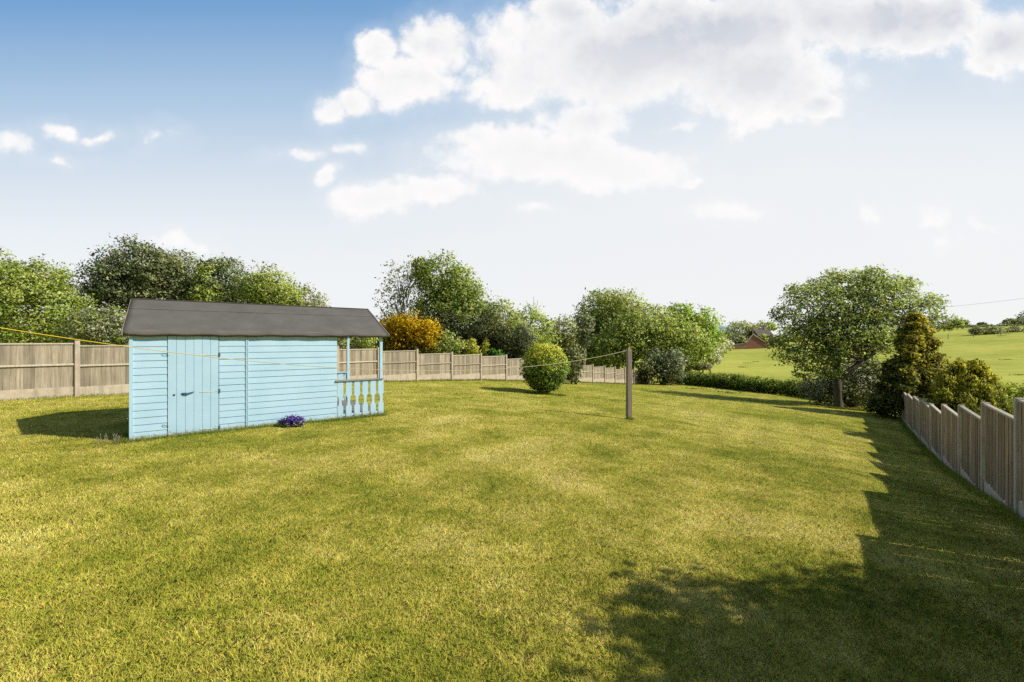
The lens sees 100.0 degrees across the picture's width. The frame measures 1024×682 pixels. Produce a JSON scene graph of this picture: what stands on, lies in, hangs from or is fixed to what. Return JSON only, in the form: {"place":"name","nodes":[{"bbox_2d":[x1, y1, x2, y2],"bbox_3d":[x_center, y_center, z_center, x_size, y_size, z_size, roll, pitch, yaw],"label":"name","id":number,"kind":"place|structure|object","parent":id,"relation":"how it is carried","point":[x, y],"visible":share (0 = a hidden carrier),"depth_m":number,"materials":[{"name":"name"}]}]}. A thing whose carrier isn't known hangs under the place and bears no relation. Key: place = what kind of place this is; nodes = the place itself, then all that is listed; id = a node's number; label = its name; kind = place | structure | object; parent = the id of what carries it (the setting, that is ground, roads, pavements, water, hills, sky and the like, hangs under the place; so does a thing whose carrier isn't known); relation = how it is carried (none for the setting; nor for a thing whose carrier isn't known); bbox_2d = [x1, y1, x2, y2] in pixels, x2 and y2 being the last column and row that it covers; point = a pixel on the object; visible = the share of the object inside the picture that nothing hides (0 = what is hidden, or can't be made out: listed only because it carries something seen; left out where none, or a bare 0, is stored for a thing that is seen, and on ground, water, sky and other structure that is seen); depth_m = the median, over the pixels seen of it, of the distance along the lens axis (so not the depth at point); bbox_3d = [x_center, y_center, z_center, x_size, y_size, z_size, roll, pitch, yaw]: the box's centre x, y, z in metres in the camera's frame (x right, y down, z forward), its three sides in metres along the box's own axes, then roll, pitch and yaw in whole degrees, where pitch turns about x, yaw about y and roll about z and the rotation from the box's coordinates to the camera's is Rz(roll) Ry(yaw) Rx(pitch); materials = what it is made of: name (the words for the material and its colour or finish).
{"place":"outdoors","nodes":[
{"label":"outdoors","id":0,"kind":"place"},
{"bbox_2d":[0,378,1023,681],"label":"lawn","id":1,"kind":"structure","parent":0,"point":[594,486],"depth_m":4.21,"materials":[{"name":"green plant"}]},
{"bbox_2d":[95,433,126,444],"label":"dry weed","id":2,"kind":"object","parent":1,"relation":"on","point":[118,437],"visible":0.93,"depth_m":6.51,"materials":[{"name":"brown plant"}]},
{"bbox_2d":[121,298,388,440],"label":"garden shed","id":3,"kind":"structure","parent":1,"relation":"on","point":[172,393],"depth_m":7.61,"materials":[{"name":"blue paint"}]},
{"bbox_2d":[168,336,219,434],"bbox_3d":[-5.253,0.735,7.120,0.706,1.630,0.093,0,0,-37],"label":"door","id":4,"kind":"structure","parent":3,"relation":"in","point":[193,381],"depth_m":7.12,"materials":[{"name":"blue paint"}]},
{"bbox_2d":[273,414,305,427],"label":"flower clump","id":5,"kind":"object","parent":1,"relation":"on","point":[291,420],"visible":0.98,"depth_m":7.68,"materials":[{"name":"purple plant"}]},
{"bbox_2d":[0,341,651,400],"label":"garden fence","id":6,"kind":"object","parent":1,"relation":"on","point":[41,370],"visible":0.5,"depth_m":12.28,"materials":[{"name":"wood"}]},
{"bbox_2d":[519,342,570,393],"bbox_3d":[1.363,1.191,17.958,2.255,2.288,2.297,0,0,0],"label":"clipped bush","id":7,"kind":"object","parent":1,"relation":"on","point":[543,379],"visible":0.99,"depth_m":17.51,"materials":[{"name":"green plant"}]},
{"bbox_2d":[560,344,587,383],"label":"dark shrub","id":8,"kind":"object","parent":1,"relation":"on","point":[574,370],"visible":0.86,"depth_m":26.61,"materials":[{"name":"green plant"}]},
{"bbox_2d":[626,347,631,418],"bbox_3d":[3.079,1.185,11.396,0.162,2.029,0.120,0,0,-12],"label":"clothes post","id":9,"kind":"object","parent":1,"relation":"on","point":[628,382],"visible":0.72,"depth_m":11.35,"materials":[{"name":"brown wood"}]},
{"bbox_2d":[0,327,626,370],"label":"clothes line","id":10,"kind":"object","parent":9,"relation":"attached to","point":[276,363],"visible":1,"depth_m":6.47,"materials":[{"name":"fabric"}]},
{"bbox_2d":[632,355,659,383],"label":"evergreen shrub","id":11,"kind":"object","parent":1,"relation":"on","point":[640,366],"visible":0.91,"depth_m":37.80,"materials":[{"name":"green plant"}]},
{"bbox_2d":[642,347,692,384],"bbox_3d":[13.821,2.401,38.306,4.616,3.842,4.169,0,0,0],"label":"evergreen shrub","id":12,"kind":"object","parent":1,"relation":"on","point":[675,373],"visible":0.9,"depth_m":37.85,"materials":[{"name":"green plant"}]},
{"bbox_2d":[670,370,963,405],"bbox_3d":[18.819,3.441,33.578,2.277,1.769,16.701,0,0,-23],"label":"boxy hedge","id":13,"kind":"object","parent":1,"relation":"on","point":[724,382],"visible":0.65,"depth_m":33.88,"materials":[{"name":"green plant"}]},
{"bbox_2d":[792,355,883,407],"bbox_3d":[19.590,2.341,25.350,5.768,3.496,3.392,0,0,0],"label":"white flowering shrub","id":14,"kind":"object","parent":1,"relation":"on","point":[858,379],"visible":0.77,"depth_m":24.98,"materials":[{"name":"green plant"}]},
{"bbox_2d":[762,263,966,407],"bbox_3d":[19.601,-0.200,24.061,11.376,8.237,5.194,0,0,-21],"label":"apple tree","id":15,"kind":"object","parent":1,"relation":"on","point":[872,314],"visible":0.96,"depth_m":23.23,"materials":[{"name":"green plant"}]},
{"bbox_2d":[863,382,898,413],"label":"green shrub","id":16,"kind":"object","parent":1,"relation":"on","point":[871,389],"visible":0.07,"depth_m":21.66,"materials":[{"name":"green plant"}]},
{"bbox_2d":[899,392,1023,518],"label":"stepped fence","id":17,"kind":"object","parent":1,"relation":"on","point":[984,451],"visible":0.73,"depth_m":6.90,"materials":[{"name":"wood"}]},
{"bbox_2d":[0,0,1023,341],"label":"sky","id":18,"kind":"structure","parent":0,"point":[720,155],"materials":[{"name":"blue"}]},
{"bbox_2d":[713,323,747,338],"bbox_3d":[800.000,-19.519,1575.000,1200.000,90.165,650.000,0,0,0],"label":"hills","id":19,"kind":"structure","parent":0,"point":[723,327],"depth_m":1411.49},
{"bbox_2d":[563,326,1023,527],"bbox_3d":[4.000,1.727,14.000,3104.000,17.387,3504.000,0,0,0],"label":"ground","id":20,"kind":"structure","parent":0,"point":[965,345],"depth_m":85.70,"materials":[{"name":"green plant"}]},
{"bbox_2d":[0,247,103,344],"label":"hawthorn tree","id":21,"kind":"object","parent":20,"relation":"on","point":[22,298],"visible":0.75,"depth_m":14.52,"materials":[{"name":"green plant"}]},
{"bbox_2d":[50,299,128,346],"bbox_3d":[-12.909,0.143,14.284,4.245,3.074,2.111,0,0,0],"label":"blossom hedge","id":22,"kind":"object","parent":20,"relation":"on","point":[110,325],"visible":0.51,"depth_m":13.89,"materials":[{"name":"green plant"}]},
{"bbox_2d":[67,233,195,336],"bbox_3d":[-19.279,-1.831,22.059,6.261,7.516,4.636,0,0,0],"label":"evergreen oak","id":23,"kind":"object","parent":20,"relation":"on","point":[111,280],"visible":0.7,"depth_m":21.11,"materials":[{"name":"green plant"}]},
{"bbox_2d":[148,248,213,300],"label":"evergreen oak","id":24,"kind":"object","parent":20,"relation":"on","point":[190,258],"visible":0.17,"depth_m":22.52,"materials":[{"name":"green plant"}]},
{"bbox_2d":[181,262,237,302],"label":"leafy tree","id":25,"kind":"object","parent":20,"relation":"on","point":[203,294],"visible":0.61,"depth_m":21.15,"materials":[{"name":"green plant"}]},
{"bbox_2d":[194,253,266,302],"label":"evergreen oak","id":26,"kind":"object","parent":20,"relation":"on","point":[223,264],"visible":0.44,"depth_m":21.89,"materials":[{"name":"green plant"}]},
{"bbox_2d":[223,258,317,305],"bbox_3d":[-11.899,-1.041,20.996,4.328,5.884,3.418,0,0,0],"label":"leafy tree","id":27,"kind":"object","parent":20,"relation":"on","point":[278,293],"visible":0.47,"depth_m":20.51,"materials":[{"name":"green plant"}]},
{"bbox_2d":[288,282,331,306],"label":"blossoming tree","id":28,"kind":"object","parent":20,"relation":"on","point":[319,301],"visible":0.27,"depth_m":21.81,"materials":[{"name":"green plant"}]},
{"bbox_2d":[336,337,378,348],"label":"blossom hedge","id":29,"kind":"object","parent":20,"relation":"on","point":[353,342],"visible":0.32,"depth_m":21.02,"materials":[{"name":"green plant"}]},
{"bbox_2d":[358,337,378,348],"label":"conifer shrub","id":30,"kind":"object","parent":20,"relation":"on","point":[365,343],"visible":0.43,"depth_m":20.19,"materials":[{"name":"green plant"}]},
{"bbox_2d":[372,255,422,331],"bbox_3d":[-7.716,-1.788,30.023,3.996,8.579,3.506,0,0,14],"label":"airy tree","id":31,"kind":"object","parent":20,"relation":"on","point":[401,292],"visible":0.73,"depth_m":29.90,"materials":[{"name":"green plant"}]},
{"bbox_2d":[373,308,443,354],"bbox_3d":[-5.515,0.167,22.503,4.244,3.796,3.398,0,0,0],"label":"flowering shrub","id":32,"kind":"object","parent":20,"relation":"on","point":[414,335],"visible":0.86,"depth_m":21.95,"materials":[{"name":"yellow plant"}]},
{"bbox_2d":[373,328,473,354],"bbox_3d":[-5.285,0.718,23.362,6.369,2.866,2.907,0,0,0],"label":"green shrub","id":33,"kind":"object","parent":20,"relation":"on","point":[451,343],"visible":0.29,"depth_m":23.10,"materials":[{"name":"green plant"}]},
{"bbox_2d":[401,249,492,353],"bbox_3d":[-4.301,-1.831,28.918,6.083,8.763,5.877,0,0,0],"label":"leafy tree","id":34,"kind":"object","parent":20,"relation":"on","point":[444,294],"visible":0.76,"depth_m":28.22,"materials":[{"name":"green plant"}]},
{"bbox_2d":[463,336,480,354],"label":"conifer","id":35,"kind":"object","parent":20,"relation":"on","point":[474,349],"visible":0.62,"depth_m":24.77,"materials":[{"name":"green plant"}]},
{"bbox_2d":[415,305,535,359],"bbox_3d":[-2.549,0.098,27.141,8.267,4.729,4.346,0,0,0],"label":"dark thicket","id":36,"kind":"object","parent":20,"relation":"on","point":[464,333],"visible":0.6,"depth_m":26.38,"materials":[{"name":"green plant"}]},
{"bbox_2d":[338,313,613,365],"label":"distant hedgerow","id":37,"kind":"object","parent":20,"relation":"on","point":[483,336],"visible":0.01,"depth_m":51.09,"materials":[{"name":"green plant"}]},
{"bbox_2d":[479,338,489,355],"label":"conifer","id":38,"kind":"object","parent":20,"relation":"on","point":[485,347],"visible":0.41,"depth_m":25.72,"materials":[{"name":"green plant"}]},
{"bbox_2d":[485,348,503,356],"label":"green shrub","id":39,"kind":"object","parent":20,"relation":"on","point":[489,352],"visible":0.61,"depth_m":24.88,"materials":[{"name":"green plant"}]},
{"bbox_2d":[477,295,543,358],"bbox_3d":[-0.563,-0.369,32.837,5.382,6.685,5.311,0,0,-26],"label":"leafy tree","id":40,"kind":"object","parent":20,"relation":"on","point":[489,306],"visible":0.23,"depth_m":32.31,"materials":[{"name":"green plant"}]},
{"bbox_2d":[504,323,540,358],"bbox_3d":[0.387,0.732,28.518,3.110,3.911,2.743,0,0,42],"label":"grey shrub","id":41,"kind":"object","parent":20,"relation":"on","point":[523,328],"visible":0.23,"depth_m":28.06,"materials":[{"name":"green plant"}]},
{"bbox_2d":[526,300,539,325],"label":"dead tree","id":42,"kind":"object","parent":20,"relation":"on","point":[535,311],"visible":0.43,"depth_m":35.97,"materials":[{"name":"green plant"}]},
{"bbox_2d":[511,301,566,358],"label":"leafy tree","id":43,"kind":"object","parent":20,"relation":"on","point":[545,339],"visible":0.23,"depth_m":34.45,"materials":[{"name":"green plant"}]},
{"bbox_2d":[542,314,588,361],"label":"leafy tree","id":44,"kind":"object","parent":20,"relation":"on","point":[569,339],"visible":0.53,"depth_m":43.18,"materials":[{"name":"green plant"}]},
{"bbox_2d":[571,314,596,365],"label":"slender tree","id":45,"kind":"object","parent":20,"relation":"on","point":[583,340],"visible":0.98,"depth_m":36.35,"materials":[{"name":"green plant"}]},
{"bbox_2d":[568,286,676,368],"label":"spreading tree","id":46,"kind":"object","parent":20,"relation":"on","point":[614,304],"visible":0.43,"depth_m":48.66,"materials":[{"name":"green plant"}]},
{"bbox_2d":[578,306,718,368],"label":"spreading tree","id":47,"kind":"object","parent":20,"relation":"on","point":[662,333],"visible":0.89,"depth_m":41.87,"materials":[{"name":"green plant"}]},
{"bbox_2d":[664,301,728,372],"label":"round tree","id":48,"kind":"object","parent":20,"relation":"on","point":[706,322],"visible":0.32,"depth_m":56.35,"materials":[{"name":"green plant"}]},
{"bbox_2d":[691,360,714,375],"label":"gorse clump","id":49,"kind":"object","parent":20,"relation":"on","point":[706,367],"visible":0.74,"depth_m":45.65,"materials":[{"name":"green plant"}]},
{"bbox_2d":[696,347,723,371],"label":"may bush","id":50,"kind":"object","parent":20,"relation":"on","point":[712,352],"visible":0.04,"depth_m":61.16,"materials":[{"name":"green plant"}]},
{"bbox_2d":[699,353,723,373],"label":"may bush","id":51,"kind":"object","parent":20,"relation":"on","point":[718,359],"visible":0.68,"depth_m":57.48,"materials":[{"name":"green plant"}]},
{"bbox_2d":[703,337,733,356],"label":"may bush","id":52,"kind":"object","parent":20,"relation":"on","point":[722,347],"visible":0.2,"depth_m":76.70,"materials":[{"name":"green plant"}]},
{"bbox_2d":[720,338,731,353],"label":"may bush","id":53,"kind":"object","parent":20,"relation":"on","point":[727,342],"visible":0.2,"depth_m":96.85,"materials":[{"name":"green plant"}]},
{"bbox_2d":[724,340,734,353],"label":"may bush","id":54,"kind":"object","parent":20,"relation":"on","point":[731,344],"visible":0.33,"depth_m":117.10,"materials":[{"name":"green plant"}]},
{"bbox_2d":[721,329,738,339],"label":"farm tree","id":55,"kind":"object","parent":20,"relation":"on","point":[731,335],"visible":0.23,"depth_m":167.41,"materials":[{"name":"green plant"}]},
{"bbox_2d":[726,337,741,343],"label":"farm tree","id":56,"kind":"object","parent":20,"relation":"on","point":[734,340],"visible":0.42,"depth_m":148.98,"materials":[{"name":"green plant"}]},
{"bbox_2d":[720,318,758,338],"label":"farm tree","id":57,"kind":"object","parent":20,"relation":"on","point":[740,325],"visible":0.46,"depth_m":169.73,"materials":[{"name":"green plant"}]},
{"bbox_2d":[733,343,745,348],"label":"brick wall","id":58,"kind":"structure","parent":20,"relation":"on","point":[740,346],"depth_m":140.00,"materials":[{"name":"brick"}]},
{"bbox_2d":[737,334,746,343],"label":"farm tree","id":59,"kind":"object","parent":20,"relation":"on","point":[742,339],"visible":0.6,"depth_m":149.30,"materials":[{"name":"green plant"}]},
{"bbox_2d":[738,322,762,341],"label":"farm tree","id":60,"kind":"object","parent":20,"relation":"on","point":[747,330],"visible":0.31,"depth_m":165.13,"materials":[{"name":"green plant"}]},
{"bbox_2d":[746,334,769,348],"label":"brick barn","id":61,"kind":"structure","parent":20,"relation":"on","point":[753,342],"depth_m":140.00,"materials":[{"name":"brick"}]},
{"bbox_2d":[751,320,767,329],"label":"farm tree","id":62,"kind":"object","parent":20,"relation":"on","point":[759,324],"visible":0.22,"depth_m":169.66,"materials":[{"name":"green plant"}]},
{"bbox_2d":[747,325,772,343],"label":"farmhouse","id":63,"kind":"object","parent":20,"relation":"on","point":[764,330],"visible":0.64,"depth_m":157.64,"materials":[{"name":"brick"}]},
{"bbox_2d":[757,334,768,342],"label":"farm tree","id":64,"kind":"object","parent":20,"relation":"on","point":[762,336],"visible":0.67,"depth_m":145.26,"materials":[{"name":"green plant"}]},
{"bbox_2d":[761,320,777,332],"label":"farm tree","id":65,"kind":"object","parent":20,"relation":"on","point":[770,325],"visible":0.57,"depth_m":174.24,"materials":[{"name":"green plant"}]},
{"bbox_2d":[768,331,792,345],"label":"farm tree","id":66,"kind":"object","parent":20,"relation":"on","point":[778,337],"visible":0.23,"depth_m":149.75,"materials":[{"name":"green plant"}]},
{"bbox_2d":[779,324,797,340],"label":"farm tree","id":67,"kind":"object","parent":20,"relation":"on","point":[789,333],"visible":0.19,"depth_m":169.11,"materials":[{"name":"green plant"}]},
{"bbox_2d":[686,333,1023,394],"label":"field tufts","id":68,"kind":"object","parent":20,"relation":"on","point":[731,392],"visible":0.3,"depth_m":48.68,"materials":[{"name":"green plant"}]},
{"bbox_2d":[860,313,950,417],"bbox_3d":[19.102,1.386,20.338,6.412,5.501,3.260,0,0,-17],"label":"golden conifer","id":69,"kind":"object","parent":20,"relation":"on","point":[916,341],"visible":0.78,"depth_m":19.57,"materials":[{"name":"green plant"}]},
{"bbox_2d":[962,319,970,324],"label":"skyline tree","id":70,"kind":"object","parent":20,"relation":"on","point":[967,322],"visible":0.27,"depth_m":203.85,"materials":[{"name":"green plant"}]},
{"bbox_2d":[928,357,1013,415],"bbox_3d":[13.890,2.018,13.134,4.092,3.092,2.008,0,0,-31],"label":"golden cypress","id":71,"kind":"object","parent":20,"relation":"on","point":[976,385],"visible":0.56,"depth_m":12.50,"materials":[{"name":"green plant"}]},
{"bbox_2d":[968,326,985,334],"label":"field bush","id":72,"kind":"object","parent":20,"relation":"on","point":[977,330],"visible":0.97,"depth_m":127.47,"materials":[{"name":"green plant"}]},
{"bbox_2d":[934,324,1023,328],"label":"ridge hedge","id":73,"kind":"object","parent":20,"relation":"on","point":[975,325],"visible":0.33,"depth_m":198.99,"materials":[{"name":"green plant"}]},
{"bbox_2d":[980,324,1006,334],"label":"field bush","id":74,"kind":"object","parent":20,"relation":"on","point":[989,331],"visible":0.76,"depth_m":127.11,"materials":[{"name":"green plant"}]},
{"bbox_2d":[998,381,1023,410],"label":"green shrub","id":75,"kind":"object","parent":20,"relation":"on","point":[1014,390],"visible":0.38,"depth_m":18.93,"materials":[{"name":"green plant"}]},
{"bbox_2d":[999,318,1022,323],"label":"skyline tree","id":76,"kind":"object","parent":20,"relation":"on","point":[1011,321],"visible":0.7,"depth_m":204.21,"materials":[{"name":"green plant"}]},
{"bbox_2d":[1002,325,1023,332],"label":"field bush","id":77,"kind":"object","parent":20,"relation":"on","point":[1017,328],"visible":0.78,"depth_m":129.66,"materials":[{"name":"green plant"}]},
{"bbox_2d":[1015,311,1023,324],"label":"skyline tree","id":78,"kind":"object","parent":20,"relation":"on","point":[1020,316],"visible":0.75,"depth_m":205.30,"materials":[{"name":"green plant"}]}
]}

